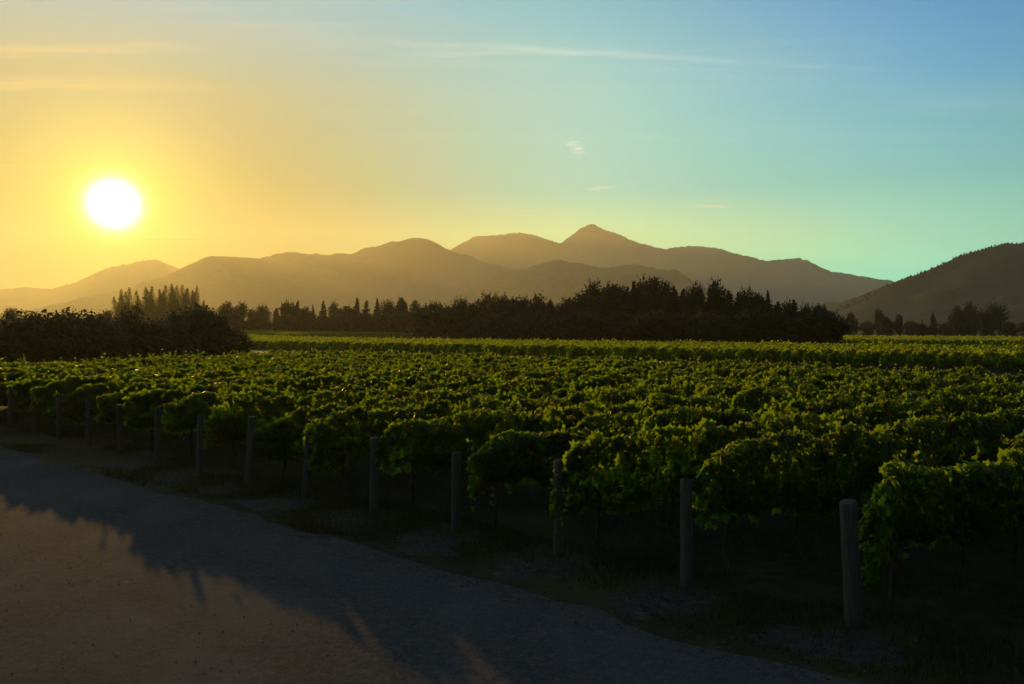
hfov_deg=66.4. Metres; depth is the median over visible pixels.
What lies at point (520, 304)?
broadleaf tree
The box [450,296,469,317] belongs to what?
broadleaf tree
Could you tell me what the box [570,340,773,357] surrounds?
vine row
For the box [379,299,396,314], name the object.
broadleaf tree
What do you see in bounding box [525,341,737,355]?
vine row
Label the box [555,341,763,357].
vine row
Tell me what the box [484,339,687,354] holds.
vine row
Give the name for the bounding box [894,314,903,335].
broadleaf tree
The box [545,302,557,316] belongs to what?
broadleaf tree
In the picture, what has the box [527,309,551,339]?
round tree
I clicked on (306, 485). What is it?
end post
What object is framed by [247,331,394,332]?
vine row
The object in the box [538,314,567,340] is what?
round tree
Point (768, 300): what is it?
conifer tree
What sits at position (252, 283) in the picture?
hill
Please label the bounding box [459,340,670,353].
vine row
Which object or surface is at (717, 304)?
broadleaf tree
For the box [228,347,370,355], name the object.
vine row
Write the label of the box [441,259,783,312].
mountain
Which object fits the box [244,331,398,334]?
vine row
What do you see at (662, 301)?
broadleaf tree
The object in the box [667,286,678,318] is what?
conifer tree
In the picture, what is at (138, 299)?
poplar tree
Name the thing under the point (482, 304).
broadleaf tree
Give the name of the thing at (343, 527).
gravel patch
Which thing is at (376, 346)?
vine row
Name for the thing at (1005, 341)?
vine row
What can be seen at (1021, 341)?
vine row
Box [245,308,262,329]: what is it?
round tree
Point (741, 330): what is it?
round tree
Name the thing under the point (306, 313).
broadleaf tree
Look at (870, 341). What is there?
vine row
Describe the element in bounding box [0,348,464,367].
vine row
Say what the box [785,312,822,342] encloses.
round tree
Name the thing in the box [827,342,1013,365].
vine row
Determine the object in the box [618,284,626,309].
broadleaf tree
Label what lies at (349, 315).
round tree
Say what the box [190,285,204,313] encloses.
poplar tree
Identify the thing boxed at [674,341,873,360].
vine row
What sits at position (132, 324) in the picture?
shrub
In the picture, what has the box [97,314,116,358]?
shrub
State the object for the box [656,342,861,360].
vine row
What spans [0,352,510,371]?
vine row
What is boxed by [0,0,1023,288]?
sky
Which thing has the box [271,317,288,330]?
round tree
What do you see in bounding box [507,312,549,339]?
round tree
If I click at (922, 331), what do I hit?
conifer tree
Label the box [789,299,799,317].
conifer tree
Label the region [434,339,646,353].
vine row
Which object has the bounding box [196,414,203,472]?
end post
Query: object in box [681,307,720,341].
round tree
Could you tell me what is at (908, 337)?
vine row
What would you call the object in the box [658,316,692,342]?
round tree
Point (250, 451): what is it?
end post
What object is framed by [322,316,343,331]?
round tree
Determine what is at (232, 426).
vine row
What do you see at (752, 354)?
vine row
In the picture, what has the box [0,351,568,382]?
vine row
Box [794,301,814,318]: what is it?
broadleaf tree
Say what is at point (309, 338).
vine row
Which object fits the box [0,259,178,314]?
mountains
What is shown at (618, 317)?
round tree
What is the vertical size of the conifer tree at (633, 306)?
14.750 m
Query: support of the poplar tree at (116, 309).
on the ground at (816, 586)
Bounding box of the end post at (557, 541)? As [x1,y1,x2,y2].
[553,459,562,556]
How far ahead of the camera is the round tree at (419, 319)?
195.93 m
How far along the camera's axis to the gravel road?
10.57 m
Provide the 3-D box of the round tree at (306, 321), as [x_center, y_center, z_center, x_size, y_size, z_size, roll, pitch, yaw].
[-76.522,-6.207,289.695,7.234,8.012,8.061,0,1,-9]
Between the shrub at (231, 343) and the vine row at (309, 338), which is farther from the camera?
the vine row at (309, 338)
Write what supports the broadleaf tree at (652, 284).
on the ground at (816, 586)
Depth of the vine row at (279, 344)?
142.37 m
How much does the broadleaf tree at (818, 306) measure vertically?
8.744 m
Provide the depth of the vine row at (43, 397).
31.46 m
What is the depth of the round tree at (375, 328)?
287.43 m
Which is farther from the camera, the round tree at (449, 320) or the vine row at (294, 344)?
the round tree at (449, 320)
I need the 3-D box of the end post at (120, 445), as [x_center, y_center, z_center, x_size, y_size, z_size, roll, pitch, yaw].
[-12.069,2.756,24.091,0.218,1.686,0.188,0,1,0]
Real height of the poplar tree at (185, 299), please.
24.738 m
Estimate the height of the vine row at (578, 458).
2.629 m
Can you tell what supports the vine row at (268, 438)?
on the ground at (816, 586)
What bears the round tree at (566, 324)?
on the ground at (816, 586)
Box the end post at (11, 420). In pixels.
[8,386,14,428]
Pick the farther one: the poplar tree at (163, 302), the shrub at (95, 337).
the poplar tree at (163, 302)
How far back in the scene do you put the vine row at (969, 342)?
157.06 m
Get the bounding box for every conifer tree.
[295,300,301,316]
[316,301,327,327]
[354,298,359,312]
[361,300,371,316]
[372,298,383,331]
[621,286,629,310]
[625,282,646,321]
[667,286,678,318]
[672,289,686,317]
[703,289,713,315]
[725,290,735,313]
[731,292,744,314]
[766,290,774,316]
[773,302,781,314]
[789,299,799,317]
[917,319,926,335]
[924,313,941,335]
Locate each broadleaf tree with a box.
[0,306,19,327]
[216,300,238,327]
[233,300,247,329]
[256,304,272,324]
[273,308,278,319]
[300,305,314,320]
[327,299,341,329]
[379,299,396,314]
[394,297,407,314]
[406,300,424,315]
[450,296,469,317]
[466,303,477,321]
[475,291,493,314]
[480,291,509,316]
[501,295,538,318]
[527,293,551,313]
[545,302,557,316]
[551,294,574,318]
[571,288,594,313]
[582,278,605,309]
[590,281,623,318]
[602,283,621,315]
[615,280,642,317]
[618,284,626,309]
[625,274,649,315]
[641,276,661,315]
[647,278,676,316]
[679,280,706,315]
[707,275,733,315]
[737,284,755,315]
[748,292,767,314]
[780,299,793,318]
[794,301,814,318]
[812,303,821,316]
[821,304,831,314]
[846,310,858,335]
[874,307,884,334]
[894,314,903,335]
[947,304,968,335]
[962,300,980,335]
[975,302,1010,335]
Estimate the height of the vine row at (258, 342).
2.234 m
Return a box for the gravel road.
[0,446,861,683]
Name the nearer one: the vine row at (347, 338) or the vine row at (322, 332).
the vine row at (347, 338)
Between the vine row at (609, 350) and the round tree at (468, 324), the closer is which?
the vine row at (609, 350)
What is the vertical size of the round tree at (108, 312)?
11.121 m
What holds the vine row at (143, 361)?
on the ground at (816, 586)
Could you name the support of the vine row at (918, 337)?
on the ground at (816, 586)
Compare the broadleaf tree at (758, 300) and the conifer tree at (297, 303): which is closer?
the broadleaf tree at (758, 300)
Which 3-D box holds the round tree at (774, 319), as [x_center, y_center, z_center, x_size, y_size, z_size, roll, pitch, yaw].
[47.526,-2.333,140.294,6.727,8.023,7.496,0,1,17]
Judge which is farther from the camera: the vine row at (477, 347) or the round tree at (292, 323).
the round tree at (292, 323)
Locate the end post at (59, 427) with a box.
[56,394,62,439]
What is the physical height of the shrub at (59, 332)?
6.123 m
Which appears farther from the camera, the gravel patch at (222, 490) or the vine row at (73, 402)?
the vine row at (73, 402)
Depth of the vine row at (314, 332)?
257.32 m
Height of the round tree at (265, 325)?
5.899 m
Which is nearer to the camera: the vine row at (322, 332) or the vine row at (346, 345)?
the vine row at (346, 345)
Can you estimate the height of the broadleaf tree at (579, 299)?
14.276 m
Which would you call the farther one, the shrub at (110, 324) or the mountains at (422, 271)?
the mountains at (422, 271)
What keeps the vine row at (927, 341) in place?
on the ground at (816, 586)
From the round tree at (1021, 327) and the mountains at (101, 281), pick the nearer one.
the round tree at (1021, 327)
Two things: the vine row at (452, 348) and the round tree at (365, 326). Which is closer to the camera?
the vine row at (452, 348)
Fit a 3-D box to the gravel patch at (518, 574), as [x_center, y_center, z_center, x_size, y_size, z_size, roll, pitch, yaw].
[0.608,3.636,12.622,1.888,0.001,1.441,0,1,0]
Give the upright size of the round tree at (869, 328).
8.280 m
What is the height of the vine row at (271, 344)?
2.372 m
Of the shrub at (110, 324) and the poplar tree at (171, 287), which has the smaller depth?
the shrub at (110, 324)
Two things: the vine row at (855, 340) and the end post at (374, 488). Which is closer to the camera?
the end post at (374, 488)
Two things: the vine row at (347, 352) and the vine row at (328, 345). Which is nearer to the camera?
the vine row at (347, 352)
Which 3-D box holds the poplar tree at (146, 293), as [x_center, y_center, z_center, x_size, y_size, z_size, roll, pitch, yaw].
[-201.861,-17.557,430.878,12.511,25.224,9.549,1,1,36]
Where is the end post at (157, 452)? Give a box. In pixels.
[154,405,160,462]
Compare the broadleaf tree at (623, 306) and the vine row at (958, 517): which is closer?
the vine row at (958, 517)
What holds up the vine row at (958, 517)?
on the ground at (816, 586)
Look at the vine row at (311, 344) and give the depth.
136.29 m
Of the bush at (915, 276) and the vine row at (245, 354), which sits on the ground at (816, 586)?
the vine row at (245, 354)
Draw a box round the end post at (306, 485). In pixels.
[302,429,312,497]
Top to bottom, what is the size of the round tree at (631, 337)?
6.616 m
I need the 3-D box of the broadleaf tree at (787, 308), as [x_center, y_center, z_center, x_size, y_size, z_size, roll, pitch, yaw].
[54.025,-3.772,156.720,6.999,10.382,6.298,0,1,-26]
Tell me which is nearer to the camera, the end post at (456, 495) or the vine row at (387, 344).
the end post at (456, 495)
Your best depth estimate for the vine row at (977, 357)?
72.08 m
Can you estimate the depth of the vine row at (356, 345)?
128.45 m
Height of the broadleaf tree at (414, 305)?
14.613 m
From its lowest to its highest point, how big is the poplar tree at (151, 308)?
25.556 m
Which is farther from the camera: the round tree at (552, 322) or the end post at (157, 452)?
the round tree at (552, 322)
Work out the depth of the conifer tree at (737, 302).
152.28 m
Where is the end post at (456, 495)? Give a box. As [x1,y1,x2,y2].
[451,451,460,533]
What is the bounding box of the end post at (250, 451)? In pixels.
[244,416,255,483]
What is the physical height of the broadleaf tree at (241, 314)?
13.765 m
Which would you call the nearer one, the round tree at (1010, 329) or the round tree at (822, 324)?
the round tree at (822, 324)
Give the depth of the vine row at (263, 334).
258.13 m
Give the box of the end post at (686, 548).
[680,478,692,587]
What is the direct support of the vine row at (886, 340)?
on the ground at (816, 586)
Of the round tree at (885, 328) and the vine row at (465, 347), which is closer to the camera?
the vine row at (465, 347)
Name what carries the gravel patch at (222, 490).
on the ground at (816, 586)
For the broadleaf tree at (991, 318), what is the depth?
328.51 m
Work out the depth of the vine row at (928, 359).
74.91 m
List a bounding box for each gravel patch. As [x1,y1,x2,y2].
[100,459,158,470]
[139,470,196,483]
[188,483,248,495]
[235,497,320,510]
[309,509,381,532]
[389,528,473,555]
[492,555,603,581]
[605,582,725,621]
[744,623,947,669]
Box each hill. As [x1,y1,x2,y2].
[0,256,381,328]
[811,243,1023,332]
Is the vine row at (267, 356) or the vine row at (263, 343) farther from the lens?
the vine row at (263, 343)
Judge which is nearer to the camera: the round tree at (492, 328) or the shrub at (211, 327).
the shrub at (211, 327)
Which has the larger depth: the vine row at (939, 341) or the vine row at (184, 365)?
the vine row at (939, 341)
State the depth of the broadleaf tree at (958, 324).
328.61 m
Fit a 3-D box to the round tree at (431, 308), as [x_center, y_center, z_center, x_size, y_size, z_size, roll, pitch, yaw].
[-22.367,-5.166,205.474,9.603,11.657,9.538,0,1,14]
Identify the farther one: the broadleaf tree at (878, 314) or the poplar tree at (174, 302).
the poplar tree at (174, 302)
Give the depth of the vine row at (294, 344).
139.39 m
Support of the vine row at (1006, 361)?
on the ground at (816, 586)
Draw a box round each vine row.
[0,346,495,367]
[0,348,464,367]
[0,348,542,378]
[0,350,606,421]
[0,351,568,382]
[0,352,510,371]
[6,355,627,426]
[29,351,668,431]
[55,355,700,433]
[74,347,433,362]
[84,352,749,439]
[116,358,784,451]
[134,348,410,359]
[161,358,833,459]
[184,347,384,357]
[195,361,881,468]
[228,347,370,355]
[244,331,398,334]
[246,331,412,334]
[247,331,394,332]
[247,337,437,348]
[251,332,411,337]
[254,337,439,348]
[254,363,924,479]
[256,332,412,337]
[259,337,447,348]
[259,347,347,355]
[260,332,411,337]
[264,337,418,339]
[266,332,413,337]
[266,337,462,348]
[274,338,468,348]
[281,338,467,348]
[290,338,489,349]
[298,337,490,349]
[300,358,993,492]
[306,337,499,349]
[314,337,516,349]
[323,338,524,349]
[332,339,523,349]
[342,339,544,350]
[351,338,547,351]
[360,338,558,351]
[368,368,1023,507]
[370,338,578,351]
[380,339,588,350]
[390,339,597,352]
[401,339,609,352]
[412,338,612,352]
[423,339,624,352]
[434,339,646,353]
[446,340,655,353]
[451,373,1023,526]
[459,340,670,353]
[472,340,679,353]
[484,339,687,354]
[497,339,700,355]
[511,339,724,355]
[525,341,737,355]
[539,341,749,355]
[548,383,1023,547]
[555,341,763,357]
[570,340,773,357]
[586,340,788,357]
[601,340,815,358]
[619,342,830,357]
[637,342,846,358]
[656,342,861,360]
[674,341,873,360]
[681,397,1023,575]
[693,341,891,361]
[712,341,921,361]
[735,343,934,361]
[756,343,954,361]
[780,343,979,363]
[802,342,993,364]
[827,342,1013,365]
[839,335,1019,343]
[843,335,976,337]
[844,335,1000,338]
[844,335,1013,338]
[845,335,990,338]
[851,336,1023,344]
[851,342,1023,366]
[857,429,1023,611]
[864,335,1016,344]
[877,336,1019,344]
[879,344,1023,365]
[889,336,1020,343]
[904,336,1022,343]
[907,346,1006,366]
[917,336,1022,344]
[931,336,1018,344]
[936,345,1023,368]
[946,336,1019,346]
[961,337,1023,345]
[965,347,1023,368]
[975,338,1012,344]
[990,338,1022,346]
[997,347,1023,370]
[1006,339,1023,345]
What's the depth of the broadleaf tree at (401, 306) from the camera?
298.65 m
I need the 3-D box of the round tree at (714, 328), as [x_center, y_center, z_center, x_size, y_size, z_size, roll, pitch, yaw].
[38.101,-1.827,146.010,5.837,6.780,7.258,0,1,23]
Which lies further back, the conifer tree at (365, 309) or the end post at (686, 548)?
the conifer tree at (365, 309)
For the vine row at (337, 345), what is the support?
on the ground at (816, 586)
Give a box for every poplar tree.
[111,289,123,320]
[121,287,135,317]
[131,291,143,314]
[138,287,148,324]
[144,286,163,323]
[153,285,173,320]
[162,284,179,313]
[167,285,188,314]
[176,285,189,313]
[177,288,190,315]
[188,290,197,309]
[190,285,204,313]
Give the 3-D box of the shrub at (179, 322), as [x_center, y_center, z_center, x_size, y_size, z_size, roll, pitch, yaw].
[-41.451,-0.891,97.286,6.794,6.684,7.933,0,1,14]
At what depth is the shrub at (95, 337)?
83.07 m
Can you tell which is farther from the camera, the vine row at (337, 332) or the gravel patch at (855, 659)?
the vine row at (337, 332)
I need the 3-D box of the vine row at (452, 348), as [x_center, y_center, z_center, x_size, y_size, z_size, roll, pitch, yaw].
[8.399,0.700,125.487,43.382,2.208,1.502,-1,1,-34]
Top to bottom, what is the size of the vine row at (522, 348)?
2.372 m
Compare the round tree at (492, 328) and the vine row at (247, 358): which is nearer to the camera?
the vine row at (247, 358)
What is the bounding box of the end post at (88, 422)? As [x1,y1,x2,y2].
[85,397,91,446]
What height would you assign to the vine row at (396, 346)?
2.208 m
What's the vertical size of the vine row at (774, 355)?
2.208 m
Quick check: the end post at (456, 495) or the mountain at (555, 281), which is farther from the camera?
the mountain at (555, 281)
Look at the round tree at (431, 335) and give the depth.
195.86 m
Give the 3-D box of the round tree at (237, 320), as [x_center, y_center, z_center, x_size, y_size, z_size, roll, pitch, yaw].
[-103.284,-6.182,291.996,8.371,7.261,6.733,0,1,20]
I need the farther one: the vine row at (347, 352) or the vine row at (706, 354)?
the vine row at (706, 354)
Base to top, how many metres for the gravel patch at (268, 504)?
0.001 m
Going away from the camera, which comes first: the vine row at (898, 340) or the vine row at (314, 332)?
the vine row at (898, 340)
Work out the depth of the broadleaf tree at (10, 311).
338.97 m
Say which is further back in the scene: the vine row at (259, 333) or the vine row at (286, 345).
the vine row at (259, 333)
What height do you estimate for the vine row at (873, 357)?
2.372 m
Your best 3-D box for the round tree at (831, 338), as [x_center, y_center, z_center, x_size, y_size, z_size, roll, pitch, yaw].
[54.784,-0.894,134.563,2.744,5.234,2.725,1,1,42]
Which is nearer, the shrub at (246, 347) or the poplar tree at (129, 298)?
the shrub at (246, 347)
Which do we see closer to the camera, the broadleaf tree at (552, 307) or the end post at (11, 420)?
the end post at (11, 420)
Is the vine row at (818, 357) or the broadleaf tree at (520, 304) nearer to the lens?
the vine row at (818, 357)
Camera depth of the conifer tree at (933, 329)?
334.30 m
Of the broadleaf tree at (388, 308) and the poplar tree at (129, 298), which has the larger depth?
the poplar tree at (129, 298)
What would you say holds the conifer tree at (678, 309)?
on the ground at (816, 586)
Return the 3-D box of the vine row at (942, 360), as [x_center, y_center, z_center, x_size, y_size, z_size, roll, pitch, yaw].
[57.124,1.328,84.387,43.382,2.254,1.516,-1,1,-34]
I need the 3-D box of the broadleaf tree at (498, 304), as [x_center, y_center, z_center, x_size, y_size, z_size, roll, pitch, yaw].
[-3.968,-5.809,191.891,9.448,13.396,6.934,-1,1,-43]
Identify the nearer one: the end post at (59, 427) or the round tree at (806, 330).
the end post at (59, 427)
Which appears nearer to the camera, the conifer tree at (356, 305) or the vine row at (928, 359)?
the vine row at (928, 359)
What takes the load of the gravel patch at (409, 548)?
on the ground at (816, 586)
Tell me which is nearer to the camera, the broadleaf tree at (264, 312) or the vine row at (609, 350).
the vine row at (609, 350)
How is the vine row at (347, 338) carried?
on the ground at (816, 586)
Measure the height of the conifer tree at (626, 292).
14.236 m
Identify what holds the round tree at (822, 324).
on the ground at (816, 586)
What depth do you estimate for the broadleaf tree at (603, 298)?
183.75 m
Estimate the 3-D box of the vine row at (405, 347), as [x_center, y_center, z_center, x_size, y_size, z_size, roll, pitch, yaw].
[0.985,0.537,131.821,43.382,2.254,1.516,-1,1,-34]
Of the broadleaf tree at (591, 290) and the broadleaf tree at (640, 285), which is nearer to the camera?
the broadleaf tree at (640, 285)
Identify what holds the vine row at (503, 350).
on the ground at (816, 586)
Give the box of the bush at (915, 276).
[828,242,1023,311]
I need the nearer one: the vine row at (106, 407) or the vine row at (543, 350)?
the vine row at (106, 407)
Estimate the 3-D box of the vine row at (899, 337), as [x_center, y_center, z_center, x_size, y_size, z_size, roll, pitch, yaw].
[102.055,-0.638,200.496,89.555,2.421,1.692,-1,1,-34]
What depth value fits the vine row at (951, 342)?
158.92 m
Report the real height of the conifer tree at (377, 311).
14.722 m
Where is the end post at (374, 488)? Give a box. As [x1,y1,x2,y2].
[369,436,378,513]
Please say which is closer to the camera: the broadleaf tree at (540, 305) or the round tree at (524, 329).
the round tree at (524, 329)
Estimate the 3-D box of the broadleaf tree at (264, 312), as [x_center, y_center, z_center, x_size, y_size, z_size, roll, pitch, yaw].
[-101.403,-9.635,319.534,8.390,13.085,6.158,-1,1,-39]
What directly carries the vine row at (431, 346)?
on the ground at (816, 586)
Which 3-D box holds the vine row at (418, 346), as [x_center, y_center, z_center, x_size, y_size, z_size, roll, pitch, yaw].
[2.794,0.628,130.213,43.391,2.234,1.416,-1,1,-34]
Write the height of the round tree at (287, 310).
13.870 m
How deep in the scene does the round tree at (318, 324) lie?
286.15 m
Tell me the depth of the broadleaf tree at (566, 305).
187.78 m
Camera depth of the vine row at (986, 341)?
155.11 m
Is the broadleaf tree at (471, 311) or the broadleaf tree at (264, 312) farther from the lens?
the broadleaf tree at (264, 312)
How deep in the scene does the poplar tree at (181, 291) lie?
431.12 m
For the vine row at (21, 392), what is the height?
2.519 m
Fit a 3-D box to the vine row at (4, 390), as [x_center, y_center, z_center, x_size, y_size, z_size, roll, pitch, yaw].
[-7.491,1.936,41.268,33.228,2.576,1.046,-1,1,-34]
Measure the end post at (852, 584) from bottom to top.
1.779 m
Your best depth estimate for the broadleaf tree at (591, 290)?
189.97 m
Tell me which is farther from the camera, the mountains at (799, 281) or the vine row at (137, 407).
the mountains at (799, 281)
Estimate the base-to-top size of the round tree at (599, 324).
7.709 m
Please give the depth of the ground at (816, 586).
13.30 m
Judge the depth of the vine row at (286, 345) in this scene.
140.65 m
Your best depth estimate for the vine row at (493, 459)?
16.72 m
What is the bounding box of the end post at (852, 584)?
[840,499,863,628]
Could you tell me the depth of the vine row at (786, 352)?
83.16 m
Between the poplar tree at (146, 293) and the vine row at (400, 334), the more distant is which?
the poplar tree at (146, 293)
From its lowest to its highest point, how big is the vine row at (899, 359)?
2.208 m
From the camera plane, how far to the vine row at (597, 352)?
98.63 m
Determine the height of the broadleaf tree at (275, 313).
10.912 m
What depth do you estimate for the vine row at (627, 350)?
95.15 m
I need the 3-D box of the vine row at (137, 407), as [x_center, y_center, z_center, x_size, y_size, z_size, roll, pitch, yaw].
[1.575,2.080,33.448,33.318,2.627,1.072,-1,1,-34]
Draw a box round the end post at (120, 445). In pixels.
[116,404,123,453]
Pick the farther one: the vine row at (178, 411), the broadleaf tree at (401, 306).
the broadleaf tree at (401, 306)
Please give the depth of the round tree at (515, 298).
195.26 m
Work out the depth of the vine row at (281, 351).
61.98 m
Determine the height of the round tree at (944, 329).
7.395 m
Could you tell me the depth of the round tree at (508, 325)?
181.07 m
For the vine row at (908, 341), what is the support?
on the ground at (816, 586)
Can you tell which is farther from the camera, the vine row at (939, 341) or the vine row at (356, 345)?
the vine row at (939, 341)
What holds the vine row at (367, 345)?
on the ground at (816, 586)
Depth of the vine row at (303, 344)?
137.75 m
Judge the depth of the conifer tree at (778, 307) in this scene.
147.24 m
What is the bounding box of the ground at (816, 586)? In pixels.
[0,330,1023,683]
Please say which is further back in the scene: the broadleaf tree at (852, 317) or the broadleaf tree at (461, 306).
the broadleaf tree at (852, 317)
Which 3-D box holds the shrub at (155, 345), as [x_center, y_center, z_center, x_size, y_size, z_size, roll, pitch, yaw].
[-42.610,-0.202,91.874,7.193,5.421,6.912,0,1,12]
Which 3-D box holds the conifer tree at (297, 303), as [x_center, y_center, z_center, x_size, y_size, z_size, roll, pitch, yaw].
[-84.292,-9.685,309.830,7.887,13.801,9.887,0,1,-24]
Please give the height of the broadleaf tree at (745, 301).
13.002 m
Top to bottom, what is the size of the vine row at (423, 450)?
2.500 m
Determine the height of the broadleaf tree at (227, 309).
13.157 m
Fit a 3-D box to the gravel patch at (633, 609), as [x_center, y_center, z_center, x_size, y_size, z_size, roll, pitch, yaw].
[2.148,3.661,11.117,1.701,0.001,1.340,-1,1,-31]
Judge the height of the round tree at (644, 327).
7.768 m
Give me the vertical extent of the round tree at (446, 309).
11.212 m
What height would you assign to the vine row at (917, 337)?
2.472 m
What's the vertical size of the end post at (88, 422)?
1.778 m
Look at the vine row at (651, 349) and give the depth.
93.72 m
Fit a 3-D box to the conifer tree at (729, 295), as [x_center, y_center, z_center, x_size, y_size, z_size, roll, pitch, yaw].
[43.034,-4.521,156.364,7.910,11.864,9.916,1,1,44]
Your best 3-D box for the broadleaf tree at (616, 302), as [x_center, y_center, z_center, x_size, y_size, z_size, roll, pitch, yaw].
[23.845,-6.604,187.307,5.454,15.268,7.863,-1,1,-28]
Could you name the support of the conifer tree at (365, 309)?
on the ground at (816, 586)
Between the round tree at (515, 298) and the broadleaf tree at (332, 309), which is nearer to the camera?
the round tree at (515, 298)
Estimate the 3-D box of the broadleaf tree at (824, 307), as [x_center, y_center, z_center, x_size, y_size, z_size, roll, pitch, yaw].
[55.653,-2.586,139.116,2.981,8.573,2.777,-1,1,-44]
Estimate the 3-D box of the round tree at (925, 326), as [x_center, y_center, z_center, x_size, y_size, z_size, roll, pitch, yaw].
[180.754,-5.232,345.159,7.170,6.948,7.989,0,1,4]
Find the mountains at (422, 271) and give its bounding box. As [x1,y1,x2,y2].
[260,238,518,313]
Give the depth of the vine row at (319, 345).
134.79 m
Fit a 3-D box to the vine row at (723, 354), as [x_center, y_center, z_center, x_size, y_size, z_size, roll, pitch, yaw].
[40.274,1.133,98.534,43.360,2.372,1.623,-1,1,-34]
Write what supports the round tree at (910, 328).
on the ground at (816, 586)
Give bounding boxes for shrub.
[0,308,61,363]
[23,309,96,362]
[54,307,134,362]
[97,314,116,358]
[102,304,158,360]
[138,317,186,357]
[158,308,209,355]
[169,302,238,356]
[204,314,243,356]
[231,328,257,354]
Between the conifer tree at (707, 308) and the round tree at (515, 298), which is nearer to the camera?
the conifer tree at (707, 308)
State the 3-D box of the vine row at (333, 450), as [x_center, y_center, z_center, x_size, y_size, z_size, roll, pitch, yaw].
[8.683,2.182,27.116,32.793,2.632,0.999,-1,1,-34]
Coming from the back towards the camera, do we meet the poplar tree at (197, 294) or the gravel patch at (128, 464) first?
the poplar tree at (197, 294)
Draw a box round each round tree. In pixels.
[102,309,114,321]
[230,316,244,329]
[241,318,260,330]
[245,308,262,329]
[259,321,271,330]
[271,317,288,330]
[277,299,301,330]
[284,317,302,330]
[298,316,312,330]
[307,314,328,330]
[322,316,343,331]
[334,305,367,331]
[349,312,374,331]
[366,315,380,331]
[407,300,439,332]
[407,307,439,338]
[423,316,441,338]
[434,301,468,337]
[434,310,469,338]
[454,316,476,338]
[474,309,513,339]
[481,292,528,315]
[500,316,517,339]
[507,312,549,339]
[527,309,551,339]
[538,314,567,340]
[549,312,587,340]
[584,313,614,340]
[600,310,632,340]
[608,316,639,341]
[617,312,661,341]
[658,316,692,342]
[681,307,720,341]
[700,314,731,342]
[720,306,770,342]
[758,307,790,342]
[767,316,810,342]
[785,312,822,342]
[802,306,856,343]
[826,328,839,343]
[857,321,875,335]
[874,315,896,335]
[903,319,920,335]
[917,324,928,335]
[937,321,954,335]
[978,325,994,335]
[998,320,1019,336]
[1015,321,1023,335]
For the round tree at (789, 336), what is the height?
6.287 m
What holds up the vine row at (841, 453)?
on the ground at (816, 586)
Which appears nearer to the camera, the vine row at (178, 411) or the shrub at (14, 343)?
the vine row at (178, 411)
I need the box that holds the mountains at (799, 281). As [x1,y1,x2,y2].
[450,224,893,310]
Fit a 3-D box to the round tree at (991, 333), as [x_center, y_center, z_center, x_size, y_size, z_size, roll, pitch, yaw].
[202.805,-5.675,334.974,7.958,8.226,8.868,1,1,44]
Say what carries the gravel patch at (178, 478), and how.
on the ground at (816, 586)
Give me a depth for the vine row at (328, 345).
132.79 m
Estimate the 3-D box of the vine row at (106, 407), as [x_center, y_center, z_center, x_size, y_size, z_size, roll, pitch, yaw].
[-0.194,2.041,35.049,33.483,2.652,1.046,-1,1,-34]
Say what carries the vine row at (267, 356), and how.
on the ground at (816, 586)
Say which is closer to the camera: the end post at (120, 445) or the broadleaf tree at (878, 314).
the end post at (120, 445)
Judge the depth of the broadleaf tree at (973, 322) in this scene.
330.59 m
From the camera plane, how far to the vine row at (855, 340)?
170.89 m
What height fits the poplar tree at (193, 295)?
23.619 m
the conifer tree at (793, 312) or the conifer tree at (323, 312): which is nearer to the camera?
the conifer tree at (793, 312)
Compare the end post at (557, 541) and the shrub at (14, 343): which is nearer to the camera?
the end post at (557, 541)
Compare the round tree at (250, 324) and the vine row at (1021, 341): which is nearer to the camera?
the vine row at (1021, 341)
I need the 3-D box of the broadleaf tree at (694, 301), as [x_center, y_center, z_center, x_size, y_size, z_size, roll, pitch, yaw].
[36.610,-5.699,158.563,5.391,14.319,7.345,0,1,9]
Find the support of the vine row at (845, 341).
on the ground at (816, 586)

